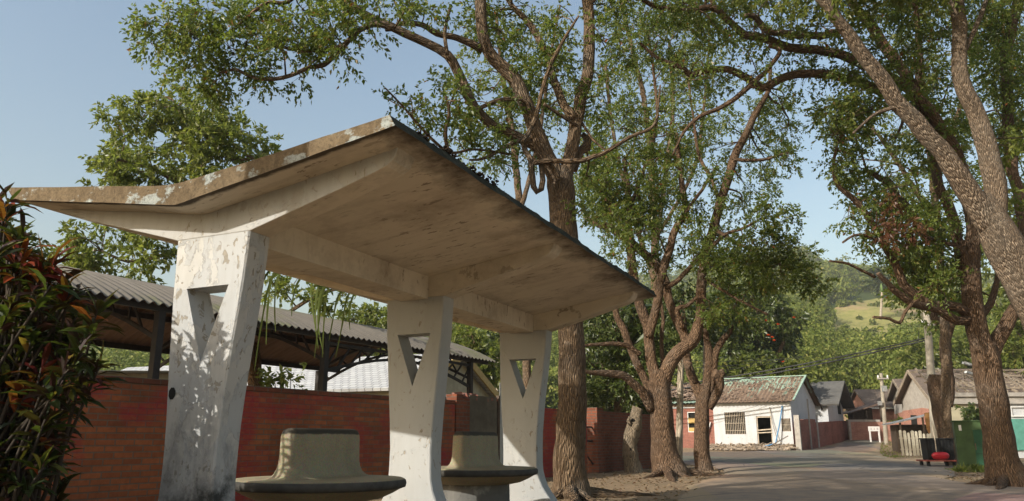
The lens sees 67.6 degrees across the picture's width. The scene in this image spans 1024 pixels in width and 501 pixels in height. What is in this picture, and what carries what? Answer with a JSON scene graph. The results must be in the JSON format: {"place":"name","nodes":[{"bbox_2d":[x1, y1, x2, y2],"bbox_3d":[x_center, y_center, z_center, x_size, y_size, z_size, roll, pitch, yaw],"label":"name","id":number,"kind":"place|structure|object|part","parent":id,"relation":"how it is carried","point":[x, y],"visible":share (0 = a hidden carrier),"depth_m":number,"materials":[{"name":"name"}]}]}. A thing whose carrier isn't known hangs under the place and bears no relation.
{"place":"outdoors","nodes":[
{"label":"outdoors","id":0,"kind":"place"},
{"bbox_2d":[0,0,1023,323],"label":"sky","id":1,"kind":"structure","parent":0,"point":[59,58],"materials":[{"name":"blue"}]},
{"bbox_2d":[369,442,1023,500],"bbox_3d":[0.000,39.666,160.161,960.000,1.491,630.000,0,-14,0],"label":"ground","id":2,"kind":"structure","parent":0,"point":[627,484],"depth_m":14.79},
{"bbox_2d":[10,218,49,258],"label":"broadleaf tree","id":3,"kind":"object","parent":2,"relation":"on","point":[45,254],"visible":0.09,"depth_m":17.58,"materials":[{"name":"green plant"}]},
{"bbox_2d":[0,182,128,500],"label":"croton shrub","id":4,"kind":"object","parent":2,"relation":"on","point":[33,384],"visible":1,"depth_m":3.86,"materials":[{"name":"green plant"}]},
{"bbox_2d":[97,370,168,379],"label":"sheet shed","id":5,"kind":"structure","parent":2,"relation":"on","point":[164,375],"depth_m":18.39,"materials":[{"name":"grey metal"}]},
{"bbox_2d":[43,66,377,385],"bbox_3d":[-6.315,-0.169,16.799,7.413,8.999,3.882,0,-14,0],"label":"broadleaf tree","id":6,"kind":"object","parent":2,"relation":"on","point":[124,169],"visible":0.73,"depth_m":16.63,"materials":[{"name":"green plant"}]},
{"bbox_2d":[6,375,455,500],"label":"brick wall","id":7,"kind":"structure","parent":2,"relation":"on","point":[120,456],"depth_m":9.04,"materials":[{"name":"red brick"}]},
{"bbox_2d":[5,261,495,392],"bbox_3d":[-5.734,2.273,12.425,4.640,3.251,13.850,-8,-16,28],"label":"carport","id":8,"kind":"object","parent":2,"relation":"on","point":[141,315],"visible":0.56,"depth_m":13.46,"materials":[{"name":"paint"}]},
{"bbox_2d":[255,362,307,389],"bbox_3d":[-3.320,2.521,10.901,0.779,1.841,0.504,0,-14,0],"label":"wall weed","id":9,"kind":"object","parent":2,"relation":"on","point":[268,379],"depth_m":11.04,"materials":[{"name":"green plant"}]},
{"bbox_2d":[123,354,498,399],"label":"tiled house","id":10,"kind":"structure","parent":2,"relation":"on","point":[369,378],"depth_m":27.20,"materials":[{"name":"tile"}]},
{"bbox_2d":[235,428,406,500],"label":"round bench","id":11,"kind":"object","parent":2,"relation":"on","point":[318,464],"visible":0.98,"depth_m":5.16,"materials":[{"name":"concrete"}]},
{"bbox_2d":[8,115,656,500],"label":"waiting shelter","id":12,"kind":"object","parent":2,"relation":"on","point":[418,233],"visible":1,"depth_m":5.25,"materials":[{"name":"paint"}]},
{"bbox_2d":[254,271,353,370],"bbox_3d":[-2.136,0.795,8.186,0.557,1.178,1.762,-6,-15,22],"label":"trailing cactus","id":13,"kind":"object","parent":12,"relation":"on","point":[317,331],"visible":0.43,"depth_m":8.53,"materials":[{"name":"green plant"}]},
{"bbox_2d":[332,302,387,356],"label":"mango tree","id":14,"kind":"object","parent":2,"relation":"on","point":[372,315],"visible":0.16,"depth_m":33.12,"materials":[{"name":"green plant"}]},
{"bbox_2d":[118,0,672,500],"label":"camphor tree","id":15,"kind":"object","parent":2,"relation":"on","point":[570,480],"visible":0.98,"depth_m":11.04,"materials":[{"name":"green plant"}]},
{"bbox_2d":[446,392,497,433],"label":"brick wall","id":16,"kind":"structure","parent":2,"relation":"on","point":[475,412],"depth_m":14.44,"materials":[{"name":"red brick"}]},
{"bbox_2d":[451,322,500,389],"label":"mango tree","id":17,"kind":"object","parent":2,"relation":"on","point":[473,339],"visible":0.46,"depth_m":31.80,"materials":[{"name":"green plant"}]},
{"bbox_2d":[441,431,537,500],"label":"round bench","id":18,"kind":"object","parent":2,"relation":"on","point":[475,469],"visible":0.85,"depth_m":7.21,"materials":[{"name":"concrete"}]},
{"bbox_2d":[496,383,502,463],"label":"wall","id":19,"kind":"structure","parent":2,"relation":"on","point":[500,431],"depth_m":15.10,"materials":[{"name":"red brick"}]},
{"bbox_2d":[481,328,534,391],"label":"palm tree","id":20,"kind":"object","parent":2,"relation":"on","point":[492,337],"visible":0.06,"depth_m":39.71,"materials":[{"name":"green plant"}]},
{"bbox_2d":[435,4,582,388],"bbox_3d":[0.062,-1.828,26.333,5.710,17.074,4.881,0,-14,0],"label":"slim tree","id":21,"kind":"object","parent":2,"relation":"on","point":[526,364],"visible":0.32,"depth_m":27.21,"materials":[{"name":"green plant"}]},
{"bbox_2d":[543,408,587,477],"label":"brick wall","id":22,"kind":"structure","parent":2,"relation":"on","point":[549,431],"depth_m":16.69,"materials":[{"name":"red brick"}]},
{"bbox_2d":[587,407,651,472],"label":"brick wall","id":23,"kind":"structure","parent":2,"relation":"on","point":[605,433],"depth_m":19.28,"materials":[{"name":"red brick"}]},
{"bbox_2d":[587,426,592,464],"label":"gate rails","id":24,"kind":"object","parent":23,"relation":"attached to","point":[589,441],"visible":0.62,"depth_m":18.46,"materials":[{"name":"metal"}]},
{"bbox_2d":[622,405,643,472],"bbox_3d":[3.010,4.729,19.019,0.566,1.726,0.646,0,-14,0],"label":"hollow stump","id":25,"kind":"object","parent":2,"relation":"on","point":[631,437],"visible":0.94,"depth_m":18.87,"materials":[{"name":"brown wood"}]},
{"bbox_2d":[583,287,689,413],"bbox_3d":[3.598,3.848,24.071,4.143,6.000,4.847,-1,-14,6],"label":"mango tree","id":26,"kind":"object","parent":2,"relation":"on","point":[598,356],"visible":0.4,"depth_m":23.14,"materials":[{"name":"green plant"}]},
{"bbox_2d":[571,0,742,330],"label":"slim tree","id":27,"kind":"object","parent":2,"relation":"on","point":[640,83],"visible":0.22,"depth_m":27.97,"materials":[{"name":"green plant"}]},
{"bbox_2d":[621,291,733,459],"bbox_3d":[5.051,3.762,22.680,3.509,5.098,3.522,0,-14,0],"label":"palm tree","id":28,"kind":"object","parent":2,"relation":"on","point":[679,409],"visible":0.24,"depth_m":22.59,"materials":[{"name":"green plant"}]},
{"bbox_2d":[671,382,715,447],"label":"brick house","id":29,"kind":"structure","parent":2,"relation":"on","point":[689,400],"depth_m":44.35,"materials":[{"name":"red brick"}]},
{"bbox_2d":[687,412,694,431],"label":"window","id":30,"kind":"structure","parent":29,"relation":"in","point":[691,414],"depth_m":44.38,"materials":[{"name":"white wood"}]},
{"bbox_2d":[556,0,840,481],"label":"camphor tree","id":31,"kind":"object","parent":2,"relation":"on","point":[654,394],"visible":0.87,"depth_m":17.82,"materials":[{"name":"green plant"}]},
{"bbox_2d":[651,277,765,470],"bbox_3d":[5.104,3.227,20.296,2.231,5.370,2.913,12,-18,-39],"label":"pollarded tree","id":32,"kind":"object","parent":2,"relation":"on","point":[706,400],"visible":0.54,"depth_m":20.40,"materials":[{"name":"green plant"}]},
{"bbox_2d":[671,309,751,381],"bbox_3d":[6.808,4.397,26.207,3.154,5.560,3.135,0,-14,0],"label":"tree","id":33,"kind":"object","parent":2,"relation":"on","point":[715,340],"visible":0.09,"depth_m":27.03,"materials":[{"name":"green plant"}]},
{"bbox_2d":[697,271,810,376],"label":"tulip tree","id":34,"kind":"object","parent":2,"relation":"on","point":[783,339],"visible":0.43,"depth_m":50.63,"materials":[{"name":"green plant"}]},
{"bbox_2d":[710,442,798,449],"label":"rubble","id":35,"kind":"object","parent":2,"relation":"on","point":[751,446],"visible":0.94,"depth_m":41.16,"materials":[{"name":"beige stone"}]},
{"bbox_2d":[765,406,782,445],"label":"blue pipe","id":36,"kind":"object","parent":35,"relation":"on","point":[778,426],"visible":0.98,"depth_m":41.31,"materials":[{"name":"plastic"}]},
{"bbox_2d":[546,468,982,500],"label":"fallen leaves","id":37,"kind":"object","parent":2,"relation":"on","point":[658,493],"visible":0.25,"depth_m":14.45,"materials":[{"name":"brown plant"}]},
{"bbox_2d":[548,469,983,500],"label":"pebbles","id":38,"kind":"object","parent":2,"relation":"on","point":[679,484],"visible":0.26,"depth_m":14.30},
{"bbox_2d":[713,375,822,450],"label":"white house","id":39,"kind":"structure","parent":2,"relation":"on","point":[741,409],"depth_m":43.06,"materials":[{"name":"white paint"}]},
{"bbox_2d":[724,412,745,433],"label":"window","id":40,"kind":"structure","parent":39,"relation":"in","point":[735,421],"depth_m":42.96,"materials":[{"name":"brown wood"}]},
{"bbox_2d":[781,418,790,430],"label":"window","id":41,"kind":"structure","parent":39,"relation":"in","point":[786,425],"depth_m":41.48,"materials":[{"name":"brown wood"}]},
{"bbox_2d":[718,351,818,384],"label":"leafy tree","id":42,"kind":"object","parent":2,"relation":"on","point":[723,363],"visible":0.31,"depth_m":48.57,"materials":[{"name":"green plant"}]},
{"bbox_2d":[793,399,847,449],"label":"brick wall","id":43,"kind":"structure","parent":2,"relation":"on","point":[810,434],"depth_m":44.12,"materials":[{"name":"brick"}]},
{"bbox_2d":[628,0,1023,489],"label":"camphor tree","id":44,"kind":"object","parent":2,"relation":"on","point":[1003,467],"visible":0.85,"depth_m":13.27,"materials":[{"name":"green plant"}]},
{"bbox_2d":[810,381,854,421],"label":"grey roof house","id":45,"kind":"structure","parent":2,"relation":"on","point":[834,398],"depth_m":50.41,"materials":[{"name":"tile"}]},
{"bbox_2d":[843,402,881,421],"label":"lean to","id":46,"kind":"object","parent":2,"relation":"on","point":[863,412],"visible":0.37,"depth_m":54.67,"materials":[{"name":"metal"}]},
{"bbox_2d":[711,0,1023,329],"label":"leaning tree","id":47,"kind":"object","parent":2,"relation":"on","point":[1001,236],"visible":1,"depth_m":11.09,"materials":[{"name":"brown plant"}]},
{"bbox_2d":[845,389,894,421],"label":"brick house","id":48,"kind":"structure","parent":2,"relation":"on","point":[860,397],"depth_m":57.81,"materials":[{"name":"brown brick"}]},
{"bbox_2d":[868,426,880,441],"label":"road sign","id":49,"kind":"object","parent":2,"relation":"on","point":[873,428],"visible":0.95,"depth_m":49.13,"materials":[{"name":"white wood"}]},
{"bbox_2d":[847,420,903,440],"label":"brick wall","id":50,"kind":"structure","parent":2,"relation":"on","point":[857,429],"depth_m":51.59,"materials":[{"name":"brick"}]},
{"bbox_2d":[877,373,888,444],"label":"utility pole","id":51,"kind":"object","parent":2,"relation":"on","point":[883,388],"visible":0.94,"depth_m":47.93,"materials":[{"name":"concrete"}]},
{"bbox_2d":[886,379,902,420],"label":"gabled house","id":52,"kind":"structure","parent":2,"relation":"on","point":[893,390],"depth_m":54.63,"materials":[{"name":"concrete"}]},
{"bbox_2d":[887,414,902,421],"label":"garden shrub","id":53,"kind":"object","parent":2,"relation":"on","point":[899,418],"visible":0.22,"depth_m":52.65,"materials":[{"name":"green plant"}]},
{"bbox_2d":[880,440,914,457],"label":"grass","id":54,"kind":"structure","parent":2,"relation":"on","point":[885,453],"depth_m":38.95,"materials":[{"name":"green plant"}]},
{"bbox_2d":[803,4,995,437],"bbox_3d":[12.879,-1.711,24.084,7.609,16.023,4.700,0,-14,0],"label":"slim tree","id":55,"kind":"object","parent":2,"relation":"on","point":[946,413],"visible":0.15,"depth_m":23.89,"materials":[{"name":"green plant"}]},
{"bbox_2d":[882,414,928,452],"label":"shed","id":56,"kind":"structure","parent":2,"relation":"on","point":[895,436],"depth_m":39.30,"materials":[{"name":"grey wood"}]},
{"bbox_2d":[924,412,929,434],"bbox_3d":[20.798,8.962,37.812,0.597,1.967,0.381,-4,-15,17],"label":"brown sacking","id":57,"kind":"object","parent":56,"relation":"hanging from","point":[927,419],"visible":0.18,"depth_m":37.89,"materials":[{"name":"brown fabric"}]},
{"bbox_2d":[899,430,930,455],"bbox_3d":[19.973,9.289,37.001,2.250,1.223,0.062,-5,-15,19],"label":"picket fence","id":58,"kind":"object","parent":2,"relation":"on","point":[913,438],"visible":0.48,"depth_m":37.17,"materials":[{"name":"white wood"}]},
{"bbox_2d":[921,311,937,437],"bbox_3d":[19.653,6.103,35.525,1.132,7.128,0.497,0,-14,0],"label":"utility pole","id":59,"kind":"object","parent":2,"relation":"on","point":[930,364],"visible":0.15,"depth_m":35.71,"materials":[{"name":"concrete"}]},
{"bbox_2d":[673,356,804,374],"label":"overhead cable","id":60,"kind":"object","parent":59,"relation":"attached to","point":[748,363],"visible":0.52,"depth_m":40.24,"materials":[{"name":"black rubber"}]},
{"bbox_2d":[671,338,924,389],"bbox_3d":[11.757,6.476,40.633,18.837,2.544,0.072,-9,-16,31],"label":"overhead cable","id":61,"kind":"object","parent":59,"relation":"attached to","point":[818,361],"visible":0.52,"depth_m":38.39,"materials":[{"name":"black rubber"}]},
{"bbox_2d":[898,290,961,465],"bbox_3d":[13.421,3.931,23.437,2.099,5.794,2.024,0,-14,0],"label":"broken tree","id":62,"kind":"object","parent":2,"relation":"on","point":[934,386],"visible":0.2,"depth_m":23.52,"materials":[{"name":"brown plant"}]},
{"bbox_2d":[878,324,1005,378],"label":"leafy tree","id":63,"kind":"object","parent":2,"relation":"on","point":[915,358],"visible":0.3,"depth_m":60.75,"materials":[{"name":"green plant"}]},
{"bbox_2d":[893,368,1023,424],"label":"gabled house","id":64,"kind":"structure","parent":2,"relation":"on","point":[911,396],"depth_m":46.26,"materials":[{"name":"concrete"}]},
{"bbox_2d":[910,415,917,424],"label":"window","id":65,"kind":"structure","parent":64,"relation":"in","point":[914,421],"depth_m":46.89,"materials":[{"name":"grey glass"}]},
{"bbox_2d":[945,462,983,472],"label":"grass","id":66,"kind":"structure","parent":2,"relation":"on","point":[972,468],"depth_m":18.76,"materials":[{"name":"green plant"}]},
{"bbox_2d":[910,368,1023,457],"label":"roofless house","id":67,"kind":"structure","parent":2,"relation":"on","point":[1016,398],"depth_m":34.27,"materials":[{"name":"concrete"}]},
{"bbox_2d":[1010,406,1023,416],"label":"window","id":68,"kind":"structure","parent":67,"relation":"in","point":[1010,406],"depth_m":34.03,"materials":[{"name":"white wood"}]},
{"bbox_2d":[950,420,983,467],"bbox_3d":[12.030,5.093,19.838,0.980,1.335,0.880,-7,-15,26],"label":"trash bin","id":69,"kind":"object","parent":2,"relation":"on","point":[968,436],"visible":0.41,"depth_m":19.61,"materials":[{"name":"green paint"}]},
{"bbox_3d":[12.015,5.001,19.390,0.500,0.900,0.048,-7,-15,26],"label":"door","id":70,"kind":"part","parent":69,"relation":"part of","materials":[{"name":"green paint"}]},
{"bbox_2d":[955,402,979,419],"bbox_3d":[18.771,7.213,31.165,1.187,2.053,1.620,-12,-18,39],"label":"garden shrub","id":71,"kind":"object","parent":2,"relation":"on","point":[971,412],"visible":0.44,"depth_m":31.01,"materials":[{"name":"green plant"}]},
{"bbox_2d":[962,361,972,375],"bbox_3d":[14.936,5.211,24.423,0.717,3.308,0.265,0,-14,0],"label":"street lamp","id":72,"kind":"object","parent":2,"relation":"on","point":[968,364],"visible":0.16,"depth_m":24.69,"materials":[{"name":"white metal"}]},
{"bbox_2d":[966,244,1023,374],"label":"leafy tree","id":73,"kind":"object","parent":2,"relation":"on","point":[1012,349],"visible":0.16,"depth_m":45.85,"materials":[{"name":"green plant"}]},
{"bbox_2d":[969,0,1023,222],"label":"slim tree","id":74,"kind":"object","parent":2,"relation":"on","point":[1009,203],"visible":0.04,"depth_m":22.98,"materials":[{"name":"green plant"}]},
{"bbox_2d":[545,271,935,427],"bbox_3d":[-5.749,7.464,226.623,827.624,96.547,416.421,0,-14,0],"label":"hillside","id":75,"kind":"structure","parent":0,"point":[848,315],"depth_m":203.15,"materials":[{"name":"green plant"}]},
{"bbox_2d":[38,244,1020,408],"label":"hill forest","id":76,"kind":"object","parent":75,"relation":"on","point":[822,341],"visible":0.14,"depth_m":87.64,"materials":[{"name":"green plant"}]},
{"bbox_2d":[854,263,901,319],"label":"palm tree","id":77,"kind":"object","parent":75,"relation":"on","point":[876,283],"visible":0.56,"depth_m":193.74,"materials":[{"name":"green plant"}]},
{"bbox_2d":[678,440,1023,500],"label":"road","id":78,"kind":"structure","parent":0,"point":[855,470],"depth_m":13.89,"materials":[{"name":"grey asphalt"}]},
{"bbox_2d":[916,459,956,466],"bbox_3d":[12.159,6.072,21.841,0.920,0.193,0.720,-2,-14,7],"label":"hand cart","id":79,"kind":"object","parent":78,"relation":"on","point":[945,461],"visible":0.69,"depth_m":21.55,"materials":[{"name":"red metal"}]},
{"bbox_2d":[931,422,936,451],"bbox_3d":[11.979,5.393,21.709,0.077,1.052,0.047,-2,-14,7],"label":"broom handle","id":80,"kind":"object","parent":79,"relation":"on","point":[934,436],"visible":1,"depth_m":21.72,"materials":[{"name":"brown wood"}]},
{"bbox_2d":[918,438,954,459],"bbox_3d":[12.236,5.702,22.004,0.820,0.600,0.480,-2,-14,7],"label":"black crate","id":81,"kind":"object","parent":79,"relation":"on","point":[928,448],"visible":0.93,"depth_m":21.82,"materials":[{"name":"plastic"}]},
{"bbox_2d":[931,452,949,459],"bbox_3d":[12.102,5.801,21.619,0.500,0.215,0.210,0,-14,0],"label":"red basin","id":82,"kind":"object","parent":79,"relation":"on","point":[940,455],"visible":1,"depth_m":21.55,"materials":[{"name":"plastic"}]}
]}

